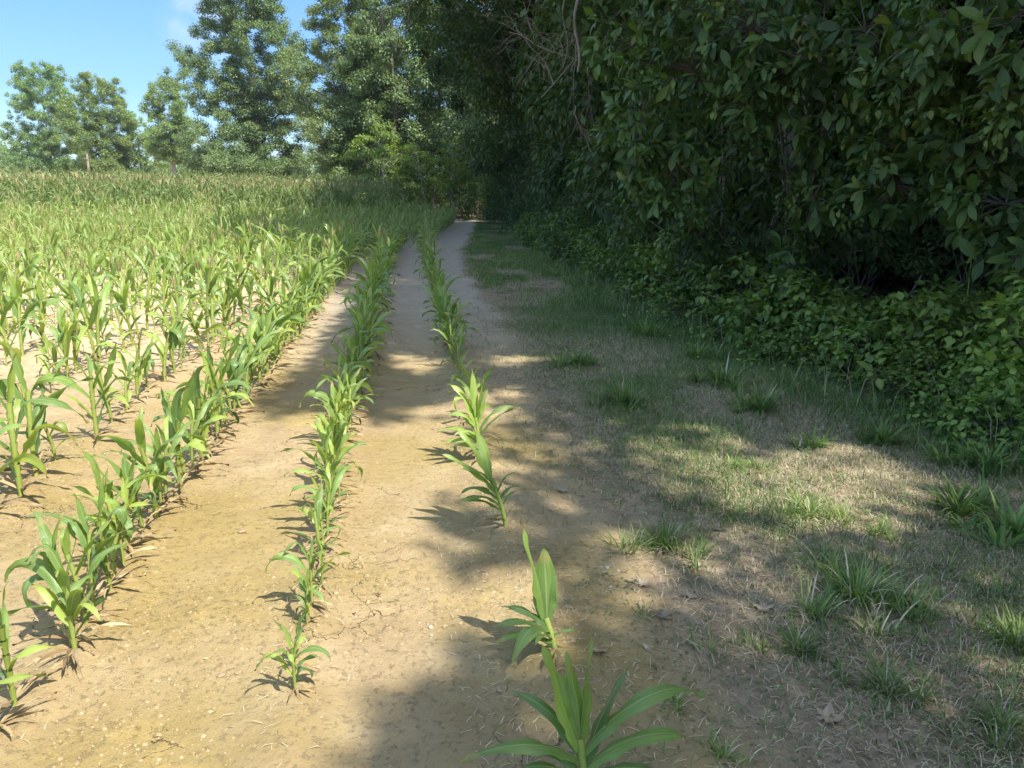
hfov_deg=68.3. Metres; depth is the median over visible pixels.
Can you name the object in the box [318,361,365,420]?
corn plant
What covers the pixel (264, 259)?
corn plant
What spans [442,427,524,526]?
corn plant
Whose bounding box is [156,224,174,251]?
corn plant
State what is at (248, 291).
corn plant
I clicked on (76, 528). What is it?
corn plant
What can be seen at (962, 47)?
hickory tree
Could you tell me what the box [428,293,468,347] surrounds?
corn plant
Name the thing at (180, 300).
corn plant
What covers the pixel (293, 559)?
corn plant
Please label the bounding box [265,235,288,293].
corn plant
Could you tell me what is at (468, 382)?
corn plant
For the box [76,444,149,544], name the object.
corn plant
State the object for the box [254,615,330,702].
corn plant
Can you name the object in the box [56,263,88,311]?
corn plant
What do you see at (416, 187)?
shrub
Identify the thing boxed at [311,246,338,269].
corn plant
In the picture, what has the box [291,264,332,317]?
corn plant
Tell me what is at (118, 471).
corn plant
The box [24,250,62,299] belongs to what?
corn plant
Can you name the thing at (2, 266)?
corn plant
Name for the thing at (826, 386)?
broadleaf weeds
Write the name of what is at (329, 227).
corn plant
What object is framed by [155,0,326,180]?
oak tree
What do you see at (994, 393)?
shrub
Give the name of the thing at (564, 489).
fallen leaf
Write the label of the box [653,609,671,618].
fallen leaf
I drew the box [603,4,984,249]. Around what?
woodland tree
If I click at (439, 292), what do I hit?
corn plant
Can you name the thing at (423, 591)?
soil crumbs
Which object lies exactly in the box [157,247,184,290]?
corn plant
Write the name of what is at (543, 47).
dead branch
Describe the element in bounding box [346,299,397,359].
corn plant
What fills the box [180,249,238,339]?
corn plant
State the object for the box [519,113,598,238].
shrub
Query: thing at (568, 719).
corn plant
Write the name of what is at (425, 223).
short corn crop
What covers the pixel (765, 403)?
grass tuft
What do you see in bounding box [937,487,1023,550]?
grass tuft
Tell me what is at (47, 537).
corn plant
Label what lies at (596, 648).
fallen leaf
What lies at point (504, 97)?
woodland tree
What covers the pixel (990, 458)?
grass tuft
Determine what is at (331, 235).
corn plant
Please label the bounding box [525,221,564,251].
shrub
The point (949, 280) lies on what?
shrub
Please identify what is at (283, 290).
corn plant
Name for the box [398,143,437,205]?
sapling
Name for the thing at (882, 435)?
grass tuft
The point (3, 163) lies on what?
distant woodland
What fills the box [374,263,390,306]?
corn plant
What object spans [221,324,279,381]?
corn plant
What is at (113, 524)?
corn plant
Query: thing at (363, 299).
corn plant
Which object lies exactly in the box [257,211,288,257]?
corn plant
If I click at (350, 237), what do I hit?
corn plant
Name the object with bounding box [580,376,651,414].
grass tuft
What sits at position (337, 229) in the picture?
corn plant
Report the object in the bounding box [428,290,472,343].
corn plant
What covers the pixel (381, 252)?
corn plant
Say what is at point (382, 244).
corn plant
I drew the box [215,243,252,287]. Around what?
corn plant
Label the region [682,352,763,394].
grass tuft
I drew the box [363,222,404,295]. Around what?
corn plant
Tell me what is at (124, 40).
sky
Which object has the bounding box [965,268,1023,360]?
shrub
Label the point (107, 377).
corn plant
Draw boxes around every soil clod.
[216,671,225,677]
[237,529,245,533]
[357,614,365,618]
[496,683,507,692]
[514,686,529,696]
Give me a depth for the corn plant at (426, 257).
12.25 m
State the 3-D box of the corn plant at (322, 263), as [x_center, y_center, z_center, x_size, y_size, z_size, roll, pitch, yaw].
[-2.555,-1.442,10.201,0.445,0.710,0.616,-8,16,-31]
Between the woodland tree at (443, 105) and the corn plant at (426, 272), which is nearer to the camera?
the corn plant at (426, 272)
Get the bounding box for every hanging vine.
[562,0,567,65]
[573,0,580,71]
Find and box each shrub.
[341,174,354,180]
[402,177,433,205]
[415,177,455,209]
[431,188,473,220]
[444,184,481,217]
[456,183,491,220]
[458,177,501,219]
[483,198,500,221]
[507,212,528,234]
[511,210,536,238]
[513,210,549,238]
[516,93,605,247]
[518,209,560,246]
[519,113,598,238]
[524,214,548,242]
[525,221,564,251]
[535,91,669,261]
[540,108,611,252]
[543,101,696,271]
[543,216,597,257]
[546,210,586,251]
[555,217,594,259]
[559,216,629,272]
[569,225,621,267]
[578,224,683,278]
[588,33,757,278]
[595,214,681,288]
[603,0,838,297]
[610,239,685,305]
[628,223,753,310]
[645,278,702,319]
[655,0,948,307]
[656,236,787,328]
[686,235,848,356]
[689,292,769,341]
[716,268,906,358]
[733,303,853,372]
[771,284,910,375]
[778,116,957,300]
[810,321,931,386]
[818,285,1023,400]
[838,338,986,407]
[868,91,1023,301]
[877,274,1019,367]
[886,165,1023,298]
[891,344,1023,427]
[926,270,1023,429]
[927,363,1023,467]
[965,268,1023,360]
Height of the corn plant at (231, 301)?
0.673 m
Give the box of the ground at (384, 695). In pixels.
[0,213,1018,767]
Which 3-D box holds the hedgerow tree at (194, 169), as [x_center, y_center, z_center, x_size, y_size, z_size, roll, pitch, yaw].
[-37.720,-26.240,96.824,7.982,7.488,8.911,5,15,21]
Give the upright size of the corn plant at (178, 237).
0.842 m
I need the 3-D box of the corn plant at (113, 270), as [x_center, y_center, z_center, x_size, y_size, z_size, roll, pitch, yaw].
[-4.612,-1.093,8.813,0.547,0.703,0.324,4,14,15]
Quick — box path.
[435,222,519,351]
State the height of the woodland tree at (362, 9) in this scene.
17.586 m
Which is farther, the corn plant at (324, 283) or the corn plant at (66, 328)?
the corn plant at (324, 283)
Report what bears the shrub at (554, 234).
on the ground at (384, 695)
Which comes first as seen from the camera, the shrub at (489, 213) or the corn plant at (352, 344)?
the corn plant at (352, 344)
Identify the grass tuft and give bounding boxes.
[542,342,602,369]
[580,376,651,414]
[580,508,725,575]
[626,309,674,338]
[633,602,652,620]
[658,692,692,721]
[670,332,739,361]
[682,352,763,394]
[682,614,726,666]
[693,720,763,767]
[713,379,795,420]
[723,454,772,469]
[728,614,866,686]
[770,483,870,527]
[774,530,966,643]
[784,423,844,456]
[822,649,966,728]
[844,413,920,447]
[864,512,906,542]
[908,435,1023,479]
[910,470,1021,522]
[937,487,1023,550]
[956,599,1023,655]
[964,689,1023,759]
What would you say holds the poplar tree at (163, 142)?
on the ground at (384, 695)
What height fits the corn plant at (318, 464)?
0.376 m
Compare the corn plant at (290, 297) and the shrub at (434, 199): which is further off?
the shrub at (434, 199)
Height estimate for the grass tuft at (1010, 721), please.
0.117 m
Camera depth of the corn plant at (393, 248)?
12.56 m
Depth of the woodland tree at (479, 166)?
36.11 m
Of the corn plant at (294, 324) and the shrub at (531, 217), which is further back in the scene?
the shrub at (531, 217)
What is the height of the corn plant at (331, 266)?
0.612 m
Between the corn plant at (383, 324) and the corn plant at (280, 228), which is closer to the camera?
the corn plant at (383, 324)
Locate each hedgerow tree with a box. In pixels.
[184,152,229,175]
[308,168,331,178]
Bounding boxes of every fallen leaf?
[557,486,567,491]
[586,646,606,651]
[635,578,647,585]
[639,601,644,612]
[643,643,649,651]
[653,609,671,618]
[681,591,697,597]
[752,601,773,611]
[811,703,843,724]
[868,607,885,618]
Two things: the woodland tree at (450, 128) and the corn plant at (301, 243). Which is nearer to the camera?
the corn plant at (301, 243)
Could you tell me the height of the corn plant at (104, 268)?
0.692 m
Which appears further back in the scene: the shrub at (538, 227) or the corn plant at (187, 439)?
the shrub at (538, 227)
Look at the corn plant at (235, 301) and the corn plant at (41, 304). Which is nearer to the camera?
the corn plant at (41, 304)
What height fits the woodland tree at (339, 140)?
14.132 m
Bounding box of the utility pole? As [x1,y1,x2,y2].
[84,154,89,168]
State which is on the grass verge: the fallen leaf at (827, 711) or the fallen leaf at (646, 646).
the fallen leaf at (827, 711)
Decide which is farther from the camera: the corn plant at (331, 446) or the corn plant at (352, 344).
the corn plant at (352, 344)
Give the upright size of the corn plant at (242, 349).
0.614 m
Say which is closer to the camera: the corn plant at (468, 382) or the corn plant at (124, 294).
the corn plant at (468, 382)
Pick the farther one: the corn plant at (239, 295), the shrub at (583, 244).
the shrub at (583, 244)
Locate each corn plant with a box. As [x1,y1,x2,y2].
[0,229,48,272]
[0,241,44,332]
[0,252,13,285]
[0,269,32,335]
[0,274,54,355]
[0,287,53,399]
[0,313,29,365]
[0,342,96,476]
[0,352,89,496]
[0,418,48,506]
[0,581,69,710]
[0,646,57,734]
[1,265,33,322]
[4,403,83,460]
[4,539,106,676]
[5,255,58,324]
[7,510,129,645]
[9,249,51,298]
[16,233,42,292]
[20,235,72,280]
[20,274,66,347]
[22,516,129,624]
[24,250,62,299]
[26,476,154,597]
[28,233,64,272]
[28,270,57,319]
[30,334,65,392]
[32,334,65,385]
[34,353,134,438]
[35,272,75,310]
[37,218,65,281]
[38,304,86,376]
[39,247,80,294]
[40,494,138,617]
[43,273,131,362]
[44,261,116,334]
[48,266,102,322]
[50,300,87,373]
[53,241,88,310]
[55,284,98,315]
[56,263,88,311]
[58,476,132,581]
[62,279,109,362]
[68,245,114,286]
[68,251,107,292]
[69,460,174,566]
[70,216,113,278]
[71,252,111,307]
[71,264,90,289]
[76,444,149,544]
[81,454,164,533]
[85,314,121,358]
[88,343,144,421]
[92,261,124,320]
[92,328,164,398]
[92,404,210,518]
[94,461,176,551]
[95,254,120,295]
[96,229,115,257]
[96,246,125,291]
[97,353,147,411]
[101,252,161,338]
[101,296,140,348]
[105,280,163,345]
[115,240,182,332]
[115,243,146,287]
[115,262,142,311]
[118,297,182,382]
[120,415,197,501]
[122,330,166,389]
[125,244,158,308]
[130,285,163,331]
[131,238,164,284]
[133,239,158,302]
[136,227,180,248]
[136,243,174,301]
[137,423,190,516]
[141,264,188,324]
[141,297,200,372]
[142,233,176,272]
[143,251,167,299]
[144,265,211,360]
[150,395,217,472]
[154,238,203,320]
[155,231,206,310]
[155,375,235,456]
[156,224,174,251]
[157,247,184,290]
[157,250,179,297]
[157,371,228,477]
[161,229,184,267]
[161,276,203,314]
[162,386,215,499]
[164,317,202,368]
[169,262,197,311]
[169,287,227,357]
[169,344,250,438]
[169,375,234,447]
[173,227,217,307]
[174,246,227,349]
[180,246,197,271]
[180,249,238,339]
[184,247,221,304]
[186,267,252,328]
[190,365,235,473]
[191,256,243,333]
[192,279,233,343]
[195,366,244,432]
[197,227,233,299]
[198,327,264,424]
[200,315,270,406]
[202,248,241,286]
[203,221,237,289]
[204,282,246,324]
[207,350,258,417]
[210,230,262,311]
[210,248,254,324]
[212,255,233,296]
[213,257,262,320]
[213,355,260,411]
[214,234,232,275]
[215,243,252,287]
[218,324,282,395]
[218,327,282,390]
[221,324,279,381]
[222,336,251,400]
[230,214,259,269]
[231,302,306,373]
[233,238,257,276]
[235,218,264,252]
[235,301,301,375]
[239,307,292,385]
[240,270,276,309]
[242,314,296,369]
[245,238,287,289]
[247,242,270,303]
[249,259,312,358]
[249,295,306,345]
[251,276,300,345]
[253,222,291,292]
[253,223,291,268]
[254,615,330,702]
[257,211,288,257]
[259,302,282,364]
[260,300,297,354]
[263,285,300,348]
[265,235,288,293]
[265,537,339,609]
[266,232,306,270]
[268,312,286,364]
[270,263,317,340]
[273,236,296,275]
[273,278,312,333]
[273,611,317,669]
[277,300,306,339]
[279,264,324,321]
[279,480,340,565]
[281,257,323,329]
[281,430,360,508]
[284,451,352,525]
[286,242,305,275]
[286,256,327,280]
[287,285,321,339]
[288,239,312,265]
[289,564,326,625]
[290,296,311,337]
[290,462,351,542]
[291,233,339,317]
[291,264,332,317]
[292,229,317,260]
[293,218,321,258]
[294,231,315,259]
[294,236,315,269]
[295,228,326,268]
[296,249,329,304]
[296,263,332,315]
[297,292,322,335]
[297,491,339,549]
[298,276,325,326]
[299,245,339,294]
[299,375,369,438]
[306,262,335,293]
[306,416,362,485]
[307,233,340,273]
[307,537,351,593]
[308,262,328,314]
[308,381,359,450]
[310,429,362,497]
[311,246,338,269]
[311,259,336,301]
[311,409,360,466]
[312,251,345,294]
[313,242,351,291]
[315,223,349,285]
[315,225,348,283]
[315,264,343,291]
[316,245,346,288]
[316,406,371,479]
[317,348,373,411]
[317,372,373,432]
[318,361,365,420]
[319,235,347,293]
[321,221,349,254]
[323,221,349,282]
[323,342,378,399]
[324,253,342,295]
[326,233,360,269]
[327,216,358,276]
[328,368,379,424]
[329,334,377,393]
[331,302,391,365]
[334,217,361,280]
[334,238,358,276]
[335,224,360,265]
[335,234,356,283]
[335,357,368,403]
[337,409,346,449]
[339,289,392,349]
[340,237,355,272]
[340,273,391,324]
[340,318,375,369]
[341,275,383,327]
[341,325,385,380]
[341,340,382,394]
[342,260,395,310]
[343,284,392,338]
[343,291,380,337]
[344,230,359,265]
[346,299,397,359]
[348,251,390,290]
[348,259,392,320]
[350,293,378,337]
[351,329,385,378]
[352,313,375,346]
[352,328,379,383]
[353,232,372,264]
[353,282,379,319]
[354,297,382,356]
[355,246,394,296]
[356,275,396,304]
[356,283,393,334]
[358,256,392,282]
[358,265,394,309]
[362,238,400,288]
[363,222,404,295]
[363,278,390,301]
[364,290,385,318]
[366,235,401,286]
[371,233,400,266]
[371,234,407,281]
[374,261,391,304]
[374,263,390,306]
[376,251,402,300]
[411,266,442,285]
[413,245,433,273]
[416,265,446,291]
[421,278,450,325]
[421,283,452,319]
[422,233,440,281]
[423,285,457,325]
[424,295,465,339]
[425,277,458,307]
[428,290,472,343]
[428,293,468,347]
[428,303,463,353]
[430,288,468,338]
[430,320,463,365]
[431,269,451,293]
[432,269,464,299]
[434,324,481,379]
[436,370,521,461]
[438,308,473,353]
[439,313,477,351]
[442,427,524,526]
[448,354,483,396]
[453,366,486,423]
[456,367,502,441]
[459,633,705,767]
[489,521,579,666]
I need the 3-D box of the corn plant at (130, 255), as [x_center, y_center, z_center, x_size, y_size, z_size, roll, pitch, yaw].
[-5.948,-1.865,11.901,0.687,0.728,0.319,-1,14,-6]
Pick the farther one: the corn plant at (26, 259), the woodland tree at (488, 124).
the woodland tree at (488, 124)
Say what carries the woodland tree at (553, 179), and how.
on the ground at (384, 695)
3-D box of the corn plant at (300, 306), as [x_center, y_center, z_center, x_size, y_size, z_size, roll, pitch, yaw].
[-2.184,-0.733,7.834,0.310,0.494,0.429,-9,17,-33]
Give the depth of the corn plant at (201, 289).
9.85 m
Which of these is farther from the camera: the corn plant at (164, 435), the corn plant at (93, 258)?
the corn plant at (93, 258)
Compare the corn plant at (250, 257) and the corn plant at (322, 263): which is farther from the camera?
the corn plant at (250, 257)
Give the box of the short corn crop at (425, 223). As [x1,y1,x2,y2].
[0,187,460,349]
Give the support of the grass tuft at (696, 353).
on the grass verge
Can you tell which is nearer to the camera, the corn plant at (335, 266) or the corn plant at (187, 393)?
the corn plant at (187, 393)
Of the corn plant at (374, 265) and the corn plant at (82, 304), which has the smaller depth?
the corn plant at (82, 304)
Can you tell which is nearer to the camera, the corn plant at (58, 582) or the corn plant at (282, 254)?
the corn plant at (58, 582)
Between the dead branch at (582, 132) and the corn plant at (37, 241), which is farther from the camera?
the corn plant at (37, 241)
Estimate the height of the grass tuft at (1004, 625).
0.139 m
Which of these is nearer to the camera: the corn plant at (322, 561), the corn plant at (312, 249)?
the corn plant at (322, 561)
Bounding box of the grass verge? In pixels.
[465,221,1023,767]
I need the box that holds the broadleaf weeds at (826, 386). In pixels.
[533,262,1023,470]
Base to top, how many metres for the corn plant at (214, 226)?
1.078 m
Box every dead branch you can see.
[357,0,427,68]
[471,0,577,92]
[492,2,640,156]
[573,106,622,178]
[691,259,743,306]
[901,275,921,305]
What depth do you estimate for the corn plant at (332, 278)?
10.94 m
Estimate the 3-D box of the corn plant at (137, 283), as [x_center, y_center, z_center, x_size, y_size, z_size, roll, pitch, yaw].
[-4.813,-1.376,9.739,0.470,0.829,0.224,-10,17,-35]
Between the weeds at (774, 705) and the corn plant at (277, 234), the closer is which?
the weeds at (774, 705)
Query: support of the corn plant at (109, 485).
on the ground at (384, 695)
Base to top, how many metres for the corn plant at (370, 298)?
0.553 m
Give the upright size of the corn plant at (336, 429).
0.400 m
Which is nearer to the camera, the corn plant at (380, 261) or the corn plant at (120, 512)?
the corn plant at (120, 512)
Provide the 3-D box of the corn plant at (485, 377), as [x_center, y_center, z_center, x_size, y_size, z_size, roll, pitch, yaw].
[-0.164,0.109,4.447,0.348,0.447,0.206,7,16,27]
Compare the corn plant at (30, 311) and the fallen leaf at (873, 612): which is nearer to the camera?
the fallen leaf at (873, 612)
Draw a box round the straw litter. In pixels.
[0,304,1023,767]
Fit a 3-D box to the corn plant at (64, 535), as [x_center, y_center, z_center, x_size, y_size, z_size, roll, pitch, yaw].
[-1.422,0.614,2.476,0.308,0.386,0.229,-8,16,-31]
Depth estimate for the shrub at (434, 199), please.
51.24 m
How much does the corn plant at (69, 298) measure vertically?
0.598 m
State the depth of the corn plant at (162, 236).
15.42 m
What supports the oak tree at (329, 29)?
on the ground at (384, 695)
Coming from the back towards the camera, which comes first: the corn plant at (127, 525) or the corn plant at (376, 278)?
the corn plant at (376, 278)
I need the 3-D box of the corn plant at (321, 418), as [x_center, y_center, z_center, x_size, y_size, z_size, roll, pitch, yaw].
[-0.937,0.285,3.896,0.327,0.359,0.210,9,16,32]
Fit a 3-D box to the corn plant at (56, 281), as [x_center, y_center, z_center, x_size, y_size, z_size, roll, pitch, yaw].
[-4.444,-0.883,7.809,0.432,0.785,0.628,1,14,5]
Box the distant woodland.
[0,141,438,204]
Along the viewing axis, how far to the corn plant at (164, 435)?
3.52 m
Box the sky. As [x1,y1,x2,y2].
[0,0,478,174]
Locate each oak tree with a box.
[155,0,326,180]
[273,0,411,177]
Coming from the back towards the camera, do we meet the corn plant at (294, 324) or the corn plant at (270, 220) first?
the corn plant at (270, 220)
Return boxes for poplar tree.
[0,59,91,173]
[52,71,146,174]
[113,111,170,174]
[137,81,202,173]
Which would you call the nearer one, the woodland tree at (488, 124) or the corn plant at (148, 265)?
the corn plant at (148, 265)
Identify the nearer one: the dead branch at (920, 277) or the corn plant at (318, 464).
the corn plant at (318, 464)
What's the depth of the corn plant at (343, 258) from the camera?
12.53 m
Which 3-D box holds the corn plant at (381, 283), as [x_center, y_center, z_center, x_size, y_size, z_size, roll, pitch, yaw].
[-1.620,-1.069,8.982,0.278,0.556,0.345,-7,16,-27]
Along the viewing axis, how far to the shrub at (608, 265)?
11.83 m
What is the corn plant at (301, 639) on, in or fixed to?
on the ground at (384, 695)
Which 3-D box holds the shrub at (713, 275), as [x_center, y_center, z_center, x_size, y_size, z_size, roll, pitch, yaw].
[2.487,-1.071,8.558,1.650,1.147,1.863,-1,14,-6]
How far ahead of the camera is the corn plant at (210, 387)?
4.39 m
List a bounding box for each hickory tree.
[576,0,869,266]
[762,0,1023,318]
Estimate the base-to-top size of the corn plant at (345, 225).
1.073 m
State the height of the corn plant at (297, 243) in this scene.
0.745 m
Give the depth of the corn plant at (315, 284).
8.95 m
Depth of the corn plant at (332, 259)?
11.75 m
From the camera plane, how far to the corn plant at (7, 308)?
5.09 m
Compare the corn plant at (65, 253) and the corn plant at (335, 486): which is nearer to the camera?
the corn plant at (335, 486)
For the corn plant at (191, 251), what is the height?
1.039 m
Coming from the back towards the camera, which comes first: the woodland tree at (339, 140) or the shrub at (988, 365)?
the woodland tree at (339, 140)
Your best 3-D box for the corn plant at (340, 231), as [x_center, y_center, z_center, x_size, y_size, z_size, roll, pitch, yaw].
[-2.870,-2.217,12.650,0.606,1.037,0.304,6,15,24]
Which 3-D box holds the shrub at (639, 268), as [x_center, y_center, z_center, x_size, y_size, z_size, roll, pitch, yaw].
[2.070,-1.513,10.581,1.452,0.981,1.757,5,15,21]
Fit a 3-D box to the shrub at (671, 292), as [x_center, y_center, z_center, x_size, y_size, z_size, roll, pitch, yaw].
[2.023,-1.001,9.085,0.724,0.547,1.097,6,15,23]
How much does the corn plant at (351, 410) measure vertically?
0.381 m
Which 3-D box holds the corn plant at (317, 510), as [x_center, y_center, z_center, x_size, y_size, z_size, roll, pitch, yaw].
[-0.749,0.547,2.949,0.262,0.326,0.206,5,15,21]
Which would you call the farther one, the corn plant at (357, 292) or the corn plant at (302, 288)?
the corn plant at (302, 288)
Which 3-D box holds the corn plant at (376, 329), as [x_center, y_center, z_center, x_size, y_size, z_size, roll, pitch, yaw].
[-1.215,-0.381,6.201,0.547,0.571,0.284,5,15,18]
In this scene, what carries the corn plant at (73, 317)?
on the ground at (384, 695)
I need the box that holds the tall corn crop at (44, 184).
[0,162,434,219]
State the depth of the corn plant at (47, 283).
9.02 m
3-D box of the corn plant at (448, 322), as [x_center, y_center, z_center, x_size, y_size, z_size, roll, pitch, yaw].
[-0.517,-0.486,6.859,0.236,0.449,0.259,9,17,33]
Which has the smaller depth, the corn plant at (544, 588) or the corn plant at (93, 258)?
the corn plant at (544, 588)
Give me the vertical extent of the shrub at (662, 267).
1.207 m
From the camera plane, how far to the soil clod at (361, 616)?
2.60 m
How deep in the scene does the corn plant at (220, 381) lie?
4.54 m
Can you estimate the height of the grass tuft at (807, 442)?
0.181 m
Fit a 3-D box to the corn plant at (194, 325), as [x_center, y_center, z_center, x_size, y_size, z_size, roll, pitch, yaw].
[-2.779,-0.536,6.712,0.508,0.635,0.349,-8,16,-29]
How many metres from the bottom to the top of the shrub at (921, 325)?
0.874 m
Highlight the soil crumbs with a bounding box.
[1,303,1023,767]
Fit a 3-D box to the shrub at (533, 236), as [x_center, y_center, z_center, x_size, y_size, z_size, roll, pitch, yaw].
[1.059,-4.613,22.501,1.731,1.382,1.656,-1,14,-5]
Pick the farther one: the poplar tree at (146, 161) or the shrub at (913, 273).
the poplar tree at (146, 161)
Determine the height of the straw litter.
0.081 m
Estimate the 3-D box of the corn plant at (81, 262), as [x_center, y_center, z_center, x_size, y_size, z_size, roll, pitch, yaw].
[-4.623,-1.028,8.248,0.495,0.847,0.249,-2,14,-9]
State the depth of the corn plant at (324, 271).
9.62 m
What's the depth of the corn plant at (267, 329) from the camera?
6.03 m
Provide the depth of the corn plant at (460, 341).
5.92 m
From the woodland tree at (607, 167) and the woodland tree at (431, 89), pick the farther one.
the woodland tree at (431, 89)
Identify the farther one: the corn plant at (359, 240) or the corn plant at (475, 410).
the corn plant at (359, 240)
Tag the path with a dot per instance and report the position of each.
(458, 267)
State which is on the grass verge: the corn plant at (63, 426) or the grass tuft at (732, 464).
the grass tuft at (732, 464)
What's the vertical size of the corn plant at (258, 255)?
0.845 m
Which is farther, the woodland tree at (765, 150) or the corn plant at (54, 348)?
the woodland tree at (765, 150)
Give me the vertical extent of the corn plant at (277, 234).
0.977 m
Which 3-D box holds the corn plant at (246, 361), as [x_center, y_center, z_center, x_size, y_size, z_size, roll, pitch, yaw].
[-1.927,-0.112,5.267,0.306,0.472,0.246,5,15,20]
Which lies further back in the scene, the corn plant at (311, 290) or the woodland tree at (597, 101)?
the woodland tree at (597, 101)
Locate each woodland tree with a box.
[311,20,422,182]
[316,0,422,180]
[327,0,453,199]
[345,0,438,185]
[378,1,490,209]
[380,0,567,194]
[398,0,523,224]
[401,26,477,206]
[422,89,499,212]
[428,0,501,215]
[433,0,610,190]
[455,1,592,218]
[456,14,529,220]
[459,8,543,200]
[469,21,549,223]
[484,8,524,140]
[507,0,625,219]
[507,0,710,227]
[513,0,1022,287]
[524,0,710,223]
[550,0,840,265]
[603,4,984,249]
[676,0,989,278]
[837,0,1017,289]
[857,0,985,263]
[863,0,1023,294]
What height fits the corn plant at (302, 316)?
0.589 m
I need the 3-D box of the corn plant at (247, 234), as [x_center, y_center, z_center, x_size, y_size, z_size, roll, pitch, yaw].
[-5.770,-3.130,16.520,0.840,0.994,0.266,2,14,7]
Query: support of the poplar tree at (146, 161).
on the ground at (384, 695)
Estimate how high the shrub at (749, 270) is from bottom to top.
1.212 m
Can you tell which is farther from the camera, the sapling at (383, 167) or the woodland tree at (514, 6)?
the sapling at (383, 167)
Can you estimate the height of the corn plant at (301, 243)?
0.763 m
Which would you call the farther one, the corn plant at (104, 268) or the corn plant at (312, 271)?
the corn plant at (104, 268)
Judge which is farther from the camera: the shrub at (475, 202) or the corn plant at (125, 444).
the shrub at (475, 202)
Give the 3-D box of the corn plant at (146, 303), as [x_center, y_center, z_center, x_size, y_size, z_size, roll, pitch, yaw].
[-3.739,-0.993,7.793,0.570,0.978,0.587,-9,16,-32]
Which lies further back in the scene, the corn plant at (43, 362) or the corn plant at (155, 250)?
the corn plant at (155, 250)
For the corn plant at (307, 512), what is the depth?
3.07 m
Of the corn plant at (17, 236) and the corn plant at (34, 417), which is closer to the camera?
the corn plant at (34, 417)
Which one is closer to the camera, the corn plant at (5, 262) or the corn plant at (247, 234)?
the corn plant at (5, 262)
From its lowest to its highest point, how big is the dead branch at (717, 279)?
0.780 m
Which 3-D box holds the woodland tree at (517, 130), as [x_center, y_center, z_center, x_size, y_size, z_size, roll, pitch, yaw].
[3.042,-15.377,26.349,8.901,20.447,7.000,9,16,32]
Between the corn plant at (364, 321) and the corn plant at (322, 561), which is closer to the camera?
the corn plant at (322, 561)
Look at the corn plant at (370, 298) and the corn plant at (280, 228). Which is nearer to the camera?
the corn plant at (370, 298)
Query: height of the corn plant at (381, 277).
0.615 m
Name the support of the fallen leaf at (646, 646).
on the ground at (384, 695)
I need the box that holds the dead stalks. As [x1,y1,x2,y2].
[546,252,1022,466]
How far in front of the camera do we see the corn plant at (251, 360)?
4.94 m
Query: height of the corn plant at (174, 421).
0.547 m
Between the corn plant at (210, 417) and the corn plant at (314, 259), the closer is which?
the corn plant at (210, 417)
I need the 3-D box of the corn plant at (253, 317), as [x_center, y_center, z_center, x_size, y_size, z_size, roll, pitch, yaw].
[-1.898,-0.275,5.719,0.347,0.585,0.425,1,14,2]
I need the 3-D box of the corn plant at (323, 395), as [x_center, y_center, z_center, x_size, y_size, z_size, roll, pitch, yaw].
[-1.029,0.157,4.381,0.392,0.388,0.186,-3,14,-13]
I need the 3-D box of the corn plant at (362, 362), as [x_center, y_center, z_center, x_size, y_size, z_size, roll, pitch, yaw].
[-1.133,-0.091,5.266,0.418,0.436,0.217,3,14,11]
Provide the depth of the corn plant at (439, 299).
7.50 m
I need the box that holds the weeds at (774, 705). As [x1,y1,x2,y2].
[472,316,1023,767]
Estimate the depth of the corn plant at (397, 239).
12.72 m
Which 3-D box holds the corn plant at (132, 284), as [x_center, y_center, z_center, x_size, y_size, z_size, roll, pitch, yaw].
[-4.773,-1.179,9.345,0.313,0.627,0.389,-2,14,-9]
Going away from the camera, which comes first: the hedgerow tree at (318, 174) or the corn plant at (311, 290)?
the corn plant at (311, 290)
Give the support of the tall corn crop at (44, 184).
on the ground at (384, 695)
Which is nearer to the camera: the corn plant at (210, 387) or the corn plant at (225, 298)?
the corn plant at (210, 387)
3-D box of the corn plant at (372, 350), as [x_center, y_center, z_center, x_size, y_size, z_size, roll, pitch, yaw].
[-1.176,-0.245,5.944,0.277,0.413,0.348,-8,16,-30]
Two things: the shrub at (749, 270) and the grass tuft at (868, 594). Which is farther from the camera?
the shrub at (749, 270)
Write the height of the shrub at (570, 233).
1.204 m
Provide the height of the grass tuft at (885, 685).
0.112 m
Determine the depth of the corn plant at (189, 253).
11.94 m
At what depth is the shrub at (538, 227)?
23.83 m
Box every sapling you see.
[335,119,426,196]
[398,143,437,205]
[425,135,475,207]
[464,173,498,222]
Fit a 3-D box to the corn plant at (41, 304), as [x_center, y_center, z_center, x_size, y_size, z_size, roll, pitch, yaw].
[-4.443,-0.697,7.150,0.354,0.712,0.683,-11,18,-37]
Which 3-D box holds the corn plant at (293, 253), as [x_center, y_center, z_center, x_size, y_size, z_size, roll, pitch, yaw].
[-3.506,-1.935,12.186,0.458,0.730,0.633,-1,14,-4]
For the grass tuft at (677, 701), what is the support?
on the ground at (384, 695)
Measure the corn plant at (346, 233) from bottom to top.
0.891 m
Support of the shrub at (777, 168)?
on the ground at (384, 695)
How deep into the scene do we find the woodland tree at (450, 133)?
65.01 m
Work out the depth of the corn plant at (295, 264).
9.35 m
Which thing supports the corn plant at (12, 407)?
on the ground at (384, 695)

